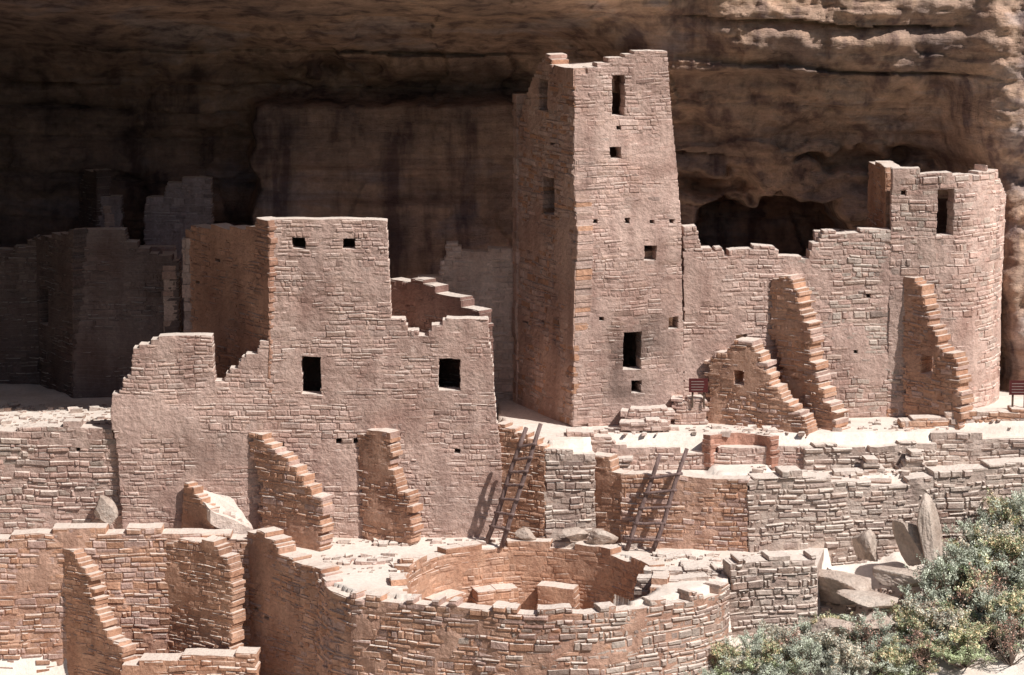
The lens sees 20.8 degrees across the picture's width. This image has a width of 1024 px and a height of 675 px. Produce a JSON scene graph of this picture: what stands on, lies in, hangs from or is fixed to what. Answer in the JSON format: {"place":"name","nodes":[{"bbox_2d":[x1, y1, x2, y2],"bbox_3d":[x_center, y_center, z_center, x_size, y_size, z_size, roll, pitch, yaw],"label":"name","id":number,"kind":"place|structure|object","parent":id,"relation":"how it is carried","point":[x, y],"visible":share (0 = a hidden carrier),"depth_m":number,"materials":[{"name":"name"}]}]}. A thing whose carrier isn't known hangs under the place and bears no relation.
{"place":"outdoors","nodes":[
{"label":"outdoors","id":0,"kind":"place"},
{"bbox_2d":[0,384,1023,674],"bbox_3d":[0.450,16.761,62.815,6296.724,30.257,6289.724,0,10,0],"label":"ground","id":1,"kind":"structure","parent":0,"point":[354,580],"depth_m":59.71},
{"bbox_2d":[0,235,40,384],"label":"ruined wall","id":2,"kind":"structure","parent":1,"relation":"on","point":[19,350],"depth_m":65.09,"materials":[{"name":"stone"}]},
{"bbox_2d":[0,417,122,533],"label":"ruined wall","id":3,"kind":"structure","parent":1,"relation":"on","point":[66,471],"depth_m":60.13,"materials":[{"name":"stone"}]},
{"bbox_2d":[62,548,137,674],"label":"pier wall","id":4,"kind":"structure","parent":1,"relation":"on","point":[98,643],"depth_m":58.63,"materials":[{"name":"stone"}]},
{"bbox_2d":[26,227,181,397],"bbox_3d":[-9.572,-0.289,64.738,4.098,4.866,2.858,0,10,0],"label":"shaded room","id":5,"kind":"object","parent":1,"relation":"on","point":[108,299],"visible":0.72,"depth_m":63.50,"materials":[{"name":"stone"}]},
{"bbox_2d":[0,523,250,672],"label":"retaining wall","id":6,"kind":"structure","parent":1,"relation":"on","point":[130,560],"depth_m":59.00,"materials":[{"name":"stone"}]},
{"bbox_2d":[78,169,213,325],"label":"granary wall","id":7,"kind":"structure","parent":1,"relation":"on","point":[174,211],"depth_m":66.55,"materials":[{"name":"stone"}]},
{"bbox_2d":[120,646,260,674],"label":"ruined wall","id":8,"kind":"structure","parent":1,"relation":"on","point":[241,660],"depth_m":57.76,"materials":[{"name":"stone"}]},
{"bbox_2d":[165,535,245,652],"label":"pier wall","id":9,"kind":"structure","parent":1,"relation":"on","point":[205,581],"depth_m":58.52,"materials":[{"name":"stone"}]},
{"bbox_2d":[182,481,252,533],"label":"buttress wall","id":10,"kind":"structure","parent":1,"relation":"on","point":[203,509],"depth_m":59.56,"materials":[{"name":"stone"}]},
{"bbox_2d":[249,432,334,550],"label":"buttress wall","id":11,"kind":"structure","parent":1,"relation":"on","point":[297,504],"depth_m":59.30,"materials":[{"name":"stone"}]},
{"bbox_2d":[247,526,342,674],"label":"pier wall","id":12,"kind":"structure","parent":1,"relation":"on","point":[283,590],"depth_m":58.22,"materials":[{"name":"stone"}]},
{"bbox_2d":[110,216,502,537],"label":"stone building","id":13,"kind":"structure","parent":1,"relation":"on","point":[307,347],"depth_m":59.68,"materials":[{"name":"stone"}]},
{"bbox_2d":[391,277,493,387],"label":"ruined wall","id":14,"kind":"structure","parent":13,"relation":"on","point":[422,303],"depth_m":61.12,"materials":[{"name":"stone"}]},
{"bbox_2d":[337,557,384,564],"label":"stepped stone wall","id":15,"kind":"structure","parent":1,"relation":"on","point":[360,561],"depth_m":57.87,"materials":[{"name":"stone"}]},
{"bbox_2d":[356,428,423,544],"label":"buttress wall","id":16,"kind":"structure","parent":1,"relation":"on","point":[391,507],"depth_m":59.55,"materials":[{"name":"stone"}]},
{"bbox_2d":[391,554,416,593],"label":"stepped stone wall","id":17,"kind":"structure","parent":1,"relation":"on","point":[406,558],"depth_m":57.72,"materials":[{"name":"stone"}]},
{"bbox_2d":[418,241,513,399],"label":"ruined wall","id":18,"kind":"structure","parent":1,"relation":"on","point":[483,278],"depth_m":63.46,"materials":[{"name":"stone"}]},
{"bbox_2d":[0,401,1015,658],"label":"rubble","id":19,"kind":"object","parent":1,"relation":"on","point":[386,553],"visible":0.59,"depth_m":59.73,"materials":[{"name":"stone"}]},
{"bbox_2d":[94,495,117,524],"bbox_3d":[-8.740,3.721,59.971,0.492,0.718,0.385,-31,20,-16],"label":"boulder","id":20,"kind":"object","parent":19,"relation":"on","point":[106,510],"visible":0.98,"depth_m":59.84,"materials":[{"name":"beige stone"}]},
{"bbox_2d":[836,589,898,608],"bbox_3d":[7.202,5.338,56.903,1.172,0.310,1.166,1,8,-29],"label":"boulder","id":21,"kind":"object","parent":19,"relation":"on","point":[870,598],"visible":1,"depth_m":56.61,"materials":[{"name":"beige stone"}]},
{"bbox_2d":[872,565,928,586],"bbox_3d":[8.039,4.942,57.547,1.192,0.399,0.974,3,10,16],"label":"boulder","id":22,"kind":"object","parent":19,"relation":"on","point":[888,576],"visible":0.92,"depth_m":57.30,"materials":[{"name":"beige stone"}]},
{"bbox_2d":[892,520,924,565],"bbox_3d":[8.280,4.224,58.129,0.505,1.071,0.824,-22,13,-7],"label":"boulder","id":23,"kind":"object","parent":19,"relation":"on","point":[907,537],"visible":0.98,"depth_m":57.94,"materials":[{"name":"beige stone"}]},
{"bbox_2d":[0,0,1023,390],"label":"cliff alcove","id":24,"kind":"object","parent":1,"relation":"on","point":[792,120],"visible":0.46,"depth_m":66.88,"materials":[{"name":"stone"}]},
{"bbox_2d":[484,423,542,547],"bbox_3d":[0.008,3.131,59.144,1.276,2.687,0.443,1,10,6],"label":"wooden ladder","id":25,"kind":"object","parent":1,"relation":"on","point":[515,500],"visible":1,"depth_m":59.14,"materials":[{"name":"brown wood"}]},
{"bbox_2d":[314,538,730,674],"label":"round kiva","id":26,"kind":"structure","parent":1,"relation":"on","point":[537,606],"depth_m":55.50,"materials":[{"name":"stone"}]},
{"bbox_2d":[514,527,535,540],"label":"boulder","id":27,"kind":"object","parent":26,"relation":"on","point":[524,533],"visible":1,"depth_m":59.40,"materials":[{"name":"beige stone"}]},
{"bbox_2d":[561,527,588,540],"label":"boulder","id":28,"kind":"object","parent":26,"relation":"on","point":[576,534],"visible":1,"depth_m":59.24,"materials":[{"name":"beige stone"}]},
{"bbox_2d":[586,528,617,544],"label":"boulder","id":29,"kind":"object","parent":26,"relation":"on","point":[597,536],"visible":1,"depth_m":59.02,"materials":[{"name":"beige stone"}]},
{"bbox_2d":[498,421,549,537],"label":"buttress wall","id":30,"kind":"structure","parent":1,"relation":"on","point":[530,510],"depth_m":59.74,"materials":[{"name":"stone"}]},
{"bbox_2d":[512,49,683,426],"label":"square tower","id":31,"kind":"structure","parent":1,"relation":"on","point":[597,276],"depth_m":60.76,"materials":[{"name":"stone"}]},
{"bbox_2d":[617,455,633,470],"bbox_3d":[2.333,2.759,59.959,0.604,0.407,0.508,0,10,0],"label":"stone pile","id":32,"kind":"object","parent":1,"relation":"on","point":[625,462],"visible":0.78,"depth_m":59.78,"materials":[{"name":"stone"}]},
{"bbox_2d":[619,417,670,430],"bbox_3d":[2.884,1.870,60.524,1.127,0.253,0.481,0,10,0],"label":"stone step","id":33,"kind":"object","parent":1,"relation":"on","point":[652,424],"visible":1,"depth_m":60.36,"materials":[{"name":"stone"}]},
{"bbox_2d":[620,404,674,424],"bbox_3d":[2.962,1.702,60.898,1.197,0.417,0.476,0,10,0],"label":"stone step","id":34,"kind":"object","parent":1,"relation":"on","point":[662,411],"visible":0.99,"depth_m":60.73,"materials":[{"name":"stone"}]},
{"bbox_2d":[623,448,688,551],"bbox_3d":[3.042,3.430,58.837,1.375,2.207,0.493,0,10,0],"label":"wooden ladder","id":35,"kind":"object","parent":1,"relation":"on","point":[641,508],"visible":1,"depth_m":58.82,"materials":[{"name":"brown wood"}]},
{"bbox_2d":[634,572,708,599],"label":"stepped stone wall","id":36,"kind":"structure","parent":1,"relation":"on","point":[642,586],"depth_m":56.51,"materials":[{"name":"stone"}]},
{"bbox_2d":[657,550,691,557],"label":"stone slab","id":37,"kind":"structure","parent":1,"relation":"on","point":[677,553],"depth_m":58.51,"materials":[{"name":"stone"}]},
{"bbox_2d":[643,563,720,574],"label":"stepped stone wall","id":38,"kind":"structure","parent":1,"relation":"on","point":[696,568],"depth_m":57.19,"materials":[{"name":"stone"}]},
{"bbox_2d":[671,394,709,424],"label":"low stone wall","id":39,"kind":"structure","parent":1,"relation":"on","point":[686,413],"depth_m":61.17,"materials":[{"name":"stone"}]},
{"bbox_2d":[689,378,707,407],"bbox_3d":[4.078,1.216,61.021,0.418,0.656,0.074,0,10,0],"label":"information sign","id":40,"kind":"object","parent":39,"relation":"on","point":[698,384],"visible":1,"depth_m":60.96,"materials":[{"name":"metal"}]},
{"bbox_2d":[682,667,716,674],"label":"sagebrush","id":41,"kind":"object","parent":1,"relation":"on","point":[705,672],"visible":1,"depth_m":55.23,"materials":[{"name":"green plant"}]},
{"bbox_2d":[680,560,722,566],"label":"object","id":42,"kind":"structure","parent":1,"relation":"on","point":[682,562],"depth_m":57.90,"materials":[{"name":"stone"}]},
{"bbox_2d":[702,652,765,674],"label":"sagebrush","id":43,"kind":"object","parent":1,"relation":"on","point":[734,663],"visible":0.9,"depth_m":55.52,"materials":[{"name":"green plant"}]},
{"bbox_2d":[709,638,767,674],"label":"sagebrush","id":44,"kind":"object","parent":1,"relation":"on","point":[720,650],"visible":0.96,"depth_m":55.77,"materials":[{"name":"green plant"}]},
{"bbox_2d":[702,431,779,467],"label":"wall","id":45,"kind":"structure","parent":1,"relation":"on","point":[712,442],"depth_m":60.04,"materials":[{"name":"stone"}]},
{"bbox_2d":[718,624,782,671],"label":"sagebrush","id":46,"kind":"object","parent":1,"relation":"on","point":[756,646],"visible":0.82,"depth_m":56.00,"materials":[{"name":"green plant"}]},
{"bbox_2d":[704,337,817,437],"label":"buttress wall","id":47,"kind":"structure","parent":1,"relation":"on","point":[759,396],"depth_m":60.80,"materials":[{"name":"stone"}]},
{"bbox_2d":[722,548,823,638],"bbox_3d":[5.686,5.943,57.665,3.107,3.217,1.402,-8,13,-40],"label":"corner bastion","id":48,"kind":"object","parent":1,"relation":"on","point":[779,587],"visible":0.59,"depth_m":56.95,"materials":[{"name":"stone"}]},
{"bbox_2d":[744,632,804,674],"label":"sagebrush","id":49,"kind":"object","parent":1,"relation":"on","point":[773,647],"visible":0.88,"depth_m":55.53,"materials":[{"name":"green plant"}]},
{"bbox_2d":[758,659,794,674],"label":"sagebrush","id":50,"kind":"object","parent":1,"relation":"on","point":[770,668],"visible":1,"depth_m":55.13,"materials":[{"name":"green plant"}]},
{"bbox_2d":[756,617,804,659],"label":"sagebrush","id":51,"kind":"object","parent":1,"relation":"on","point":[775,630],"visible":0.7,"depth_m":56.25,"materials":[{"name":"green plant"}]},
{"bbox_2d":[543,447,1023,564],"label":"terrace wall","id":52,"kind":"structure","parent":1,"relation":"on","point":[783,508],"depth_m":59.26,"materials":[{"name":"stone"}]},
{"bbox_2d":[869,476,891,482],"bbox_3d":[7.770,3.193,59.635,0.917,0.449,0.530,0,10,0],"label":"stone pile","id":53,"kind":"object","parent":52,"relation":"on","point":[882,480],"visible":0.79,"depth_m":59.40,"materials":[{"name":"stone"}]},
{"bbox_2d":[681,224,894,417],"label":"masonry room block","id":54,"kind":"structure","parent":1,"relation":"on","point":[727,296],"depth_m":61.32,"materials":[{"name":"stone"}]},
{"bbox_2d":[763,627,813,664],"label":"dry shrub","id":55,"kind":"object","parent":1,"relation":"on","point":[786,641],"visible":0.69,"depth_m":55.88,"materials":[{"name":"brown plant"}]},
{"bbox_2d":[556,405,1023,471],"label":"plaza wall","id":56,"kind":"structure","parent":1,"relation":"on","point":[949,447],"depth_m":60.22,"materials":[{"name":"stone"}]},
{"bbox_2d":[769,630,825,674],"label":"sagebrush","id":57,"kind":"object","parent":1,"relation":"on","point":[806,667],"visible":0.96,"depth_m":55.36,"materials":[{"name":"green plant"}]},
{"bbox_2d":[781,616,822,650],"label":"sagebrush","id":58,"kind":"object","parent":1,"relation":"on","point":[802,626],"visible":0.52,"depth_m":56.46,"materials":[{"name":"green plant"}]},
{"bbox_2d":[768,274,850,430],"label":"buttress wall","id":59,"kind":"structure","parent":1,"relation":"on","point":[796,331],"depth_m":60.92,"materials":[{"name":"stone"}]},
{"bbox_2d":[786,621,852,669],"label":"sagebrush","id":60,"kind":"object","parent":1,"relation":"on","point":[826,650],"visible":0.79,"depth_m":55.79,"materials":[{"name":"green plant"}]},
{"bbox_2d":[799,609,863,647],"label":"sagebrush","id":61,"kind":"object","parent":1,"relation":"on","point":[814,620],"visible":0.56,"depth_m":56.44,"materials":[{"name":"green plant"}]},
{"bbox_2d":[810,617,855,636],"bbox_3d":[6.551,5.866,56.216,1.099,0.326,0.756,1,10,7],"label":"boulder","id":62,"kind":"object","parent":1,"relation":"on","point":[821,624],"visible":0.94,"depth_m":56.08,"materials":[{"name":"beige stone"}]},
{"bbox_2d":[818,569,871,604],"bbox_3d":[6.849,5.162,57.625,1.090,0.742,1.244,-9,13,-41],"label":"boulder","id":63,"kind":"object","parent":1,"relation":"on","point":[831,583],"visible":0.82,"depth_m":57.38,"materials":[{"name":"beige stone"}]},
{"bbox_2d":[820,631,872,674],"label":"sagebrush","id":64,"kind":"object","parent":1,"relation":"on","point":[849,649],"visible":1,"depth_m":55.26,"materials":[{"name":"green plant"}]},
{"bbox_2d":[830,467,863,475],"bbox_3d":[7.240,3.022,59.700,0.978,0.399,0.518,0,10,0],"label":"stone pile","id":65,"kind":"object","parent":1,"relation":"on","point":[858,471],"visible":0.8,"depth_m":59.55,"materials":[{"name":"stone"}]},
{"bbox_2d":[820,606,895,658],"bbox_3d":[6.984,5.989,56.228,1.784,1.166,1.353,9,13,41],"label":"sagebrush","id":66,"kind":"object","parent":1,"relation":"on","point":[889,626],"visible":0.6,"depth_m":56.14,"materials":[{"name":"green plant"}]},
{"bbox_2d":[836,616,890,669],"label":"dry shrub","id":67,"kind":"object","parent":1,"relation":"on","point":[867,637],"visible":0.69,"depth_m":55.78,"materials":[{"name":"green plant"}]},
{"bbox_2d":[852,528,877,561],"bbox_3d":[7.325,4.351,58.306,0.548,0.754,0.595,4,11,24],"label":"boulder","id":68,"kind":"object","parent":1,"relation":"on","point":[864,544],"visible":1,"depth_m":58.13,"materials":[{"name":"beige stone"}]},
{"bbox_2d":[860,455,884,473],"bbox_3d":[7.710,2.828,59.897,0.635,0.524,0.516,0,10,0],"label":"stone pile","id":69,"kind":"object","parent":1,"relation":"on","point":[870,464],"visible":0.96,"depth_m":59.71,"materials":[{"name":"stone"}]},
{"bbox_2d":[860,612,895,631],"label":"boulder","id":70,"kind":"object","parent":1,"relation":"on","point":[875,622],"visible":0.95,"depth_m":56.22,"materials":[{"name":"beige stone"}]},
{"bbox_2d":[861,627,920,674],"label":"sagebrush","id":71,"kind":"object","parent":1,"relation":"on","point":[878,665],"visible":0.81,"depth_m":55.62,"materials":[{"name":"green plant"}]},
{"bbox_2d":[865,642,940,674],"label":"sagebrush","id":72,"kind":"object","parent":1,"relation":"on","point":[895,655],"visible":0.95,"depth_m":55.48,"materials":[{"name":"green plant"}]},
{"bbox_2d":[895,448,926,472],"bbox_3d":[8.641,2.727,60.077,0.697,0.613,0.542,0,10,0],"label":"stone pile","id":73,"kind":"object","parent":1,"relation":"on","point":[913,461],"visible":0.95,"depth_m":59.90,"materials":[{"name":"stone"}]},
{"bbox_2d":[880,593,943,632],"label":"sagebrush","id":74,"kind":"object","parent":1,"relation":"on","point":[906,602],"visible":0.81,"depth_m":56.58,"materials":[{"name":"green plant"}]},
{"bbox_2d":[888,599,950,653],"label":"sagebrush","id":75,"kind":"object","parent":1,"relation":"on","point":[910,621],"visible":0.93,"depth_m":56.29,"materials":[{"name":"green plant"}]},
{"bbox_2d":[895,623,949,672],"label":"dry shrub","id":76,"kind":"object","parent":1,"relation":"on","point":[917,634],"visible":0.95,"depth_m":55.66,"materials":[{"name":"brown plant"}]},
{"bbox_2d":[895,600,954,636],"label":"dry shrub","id":77,"kind":"object","parent":1,"relation":"on","point":[928,617],"visible":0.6,"depth_m":56.43,"materials":[{"name":"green plant"}]},
{"bbox_2d":[917,493,942,572],"bbox_3d":[8.707,4.074,58.041,0.421,1.713,1.048,-6,8,18],"label":"boulder","id":78,"kind":"object","parent":1,"relation":"on","point":[929,529],"visible":0.87,"depth_m":57.64,"materials":[{"name":"beige stone"}]},
{"bbox_2d":[897,549,967,609],"bbox_3d":[8.760,5.077,57.499,1.698,1.616,1.996,-7,1,4],"label":"sagebrush","id":79,"kind":"object","parent":1,"relation":"on","point":[927,572],"visible":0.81,"depth_m":56.95,"materials":[{"name":"green plant"}]},
{"bbox_2d":[867,161,1005,416],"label":"round tower","id":80,"kind":"structure","parent":1,"relation":"on","point":[950,247],"depth_m":61.60,"materials":[{"name":"stone"}]},
{"bbox_2d":[901,277,973,429],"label":"buttress wall","id":81,"kind":"structure","parent":1,"relation":"on","point":[941,387],"depth_m":61.20,"materials":[{"name":"stone"}]},
{"bbox_2d":[922,572,957,600],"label":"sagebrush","id":82,"kind":"object","parent":1,"relation":"on","point":[923,593],"visible":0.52,"depth_m":57.44,"materials":[{"name":"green plant"}]},
{"bbox_2d":[904,595,978,650],"bbox_3d":[8.675,5.779,56.456,1.678,1.031,1.893,4,11,22],"label":"sagebrush","id":83,"kind":"object","parent":1,"relation":"on","point":[962,622],"visible":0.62,"depth_m":56.17,"materials":[{"name":"green plant"}]},
{"bbox_2d":[905,603,983,651],"bbox_3d":[8.742,5.881,56.170,1.640,1.057,1.275,3,11,19],"label":"sagebrush","id":84,"kind":"object","parent":1,"relation":"on","point":[946,620],"visible":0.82,"depth_m":56.02,"materials":[{"name":"green plant"}]},
{"bbox_2d":[934,549,969,580],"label":"sagebrush","id":85,"kind":"object","parent":1,"relation":"on","point":[948,554],"visible":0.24,"depth_m":58.08,"materials":[{"name":"green plant"}]},
{"bbox_2d":[916,537,994,601],"bbox_3d":[9.152,4.755,57.604,1.760,1.458,1.725,8,20,19],"label":"sagebrush","id":86,"kind":"object","parent":1,"relation":"on","point":[961,560],"visible":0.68,"depth_m":57.34,"materials":[{"name":"green plant"}]},
{"bbox_2d":[942,511,993,555],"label":"sagebrush","id":87,"kind":"object","parent":1,"relation":"on","point":[971,535],"visible":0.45,"depth_m":58.67,"materials":[{"name":"green plant"}]},
{"bbox_2d":[920,615,1021,667],"bbox_3d":[9.097,6.164,55.239,2.005,1.028,1.706,2,10,10],"label":"sagebrush","id":88,"kind":"object","parent":1,"relation":"on","point":[968,653],"visible":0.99,"depth_m":55.40,"materials":[{"name":"green plant"}]},
{"bbox_2d":[935,558,1006,611],"bbox_3d":[9.444,5.144,57.368,2.224,1.189,1.905,-5,11,-25],"label":"sagebrush","id":89,"kind":"object","parent":1,"relation":"on","point":[971,583],"visible":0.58,"depth_m":56.70,"materials":[{"name":"green plant"}]},
{"bbox_2d":[938,562,1018,619],"bbox_3d":[9.501,5.270,56.844,1.742,1.462,1.622,2,10,10],"label":"shrub","id":90,"kind":"object","parent":1,"relation":"on","point":[999,584],"visible":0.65,"depth_m":56.55,"materials":[{"name":"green plant"}]},
{"bbox_2d":[942,522,1023,588],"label":"sagebrush","id":91,"kind":"object","parent":1,"relation":"on","point":[1013,547],"visible":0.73,"depth_m":57.37,"materials":[{"name":"green plant"}]},
{"bbox_2d":[954,581,1018,635],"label":"sagebrush","id":92,"kind":"object","parent":1,"relation":"on","point":[983,589],"visible":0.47,"depth_m":56.57,"materials":[{"name":"green plant"}]},
{"bbox_2d":[959,512,1023,568],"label":"sagebrush","id":93,"kind":"object","parent":1,"relation":"on","point":[1007,526],"visible":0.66,"depth_m":58.02,"materials":[{"name":"green plant"}]},
{"bbox_2d":[965,583,1023,638],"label":"sagebrush","id":94,"kind":"object","parent":1,"relation":"on","point":[1013,597],"visible":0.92,"depth_m":55.94,"materials":[{"name":"green plant"}]},
{"bbox_2d":[965,542,1023,611],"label":"sagebrush","id":95,"kind":"object","parent":1,"relation":"on","point":[1005,571],"visible":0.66,"depth_m":56.96,"materials":[{"name":"green plant"}]},
{"bbox_2d":[967,585,1023,655],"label":"sagebrush","id":96,"kind":"object","parent":1,"relation":"on","point":[987,599],"visible":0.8,"depth_m":55.95,"materials":[{"name":"green plant"}]},
{"bbox_2d":[967,487,1023,549],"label":"sagebrush","id":97,"kind":"object","parent":1,"relation":"on","point":[1005,515],"visible":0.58,"depth_m":58.58,"materials":[{"name":"green plant"}]},
{"bbox_2d":[976,485,1023,538],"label":"sagebrush","id":98,"kind":"object","parent":1,"relation":"on","point":[1019,503],"visible":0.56,"depth_m":58.47,"materials":[{"name":"green plant"}]},
{"bbox_2d":[980,609,1023,665],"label":"dry shrub","id":99,"kind":"object","parent":1,"relation":"on","point":[1008,643],"visible":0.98,"depth_m":55.51,"materials":[{"name":"brown plant"}]},
{"bbox_2d":[989,494,1023,532],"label":"sagebrush","id":100,"kind":"object","parent":1,"relation":"on","point":[1019,525],"visible":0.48,"depth_m":58.50,"materials":[{"name":"green plant"}]},
{"bbox_2d":[989,543,1023,588],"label":"dry shrub","id":101,"kind":"object","parent":1,"relation":"on","point":[1005,566],"visible":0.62,"depth_m":57.34,"materials":[{"name":"green plant"}]},
{"bbox_2d":[1009,380,1023,407],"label":"information sign","id":102,"kind":"object","parent":1,"relation":"on","point":[1016,387],"visible":1,"depth_m":61.02,"materials":[{"name":"metal"}]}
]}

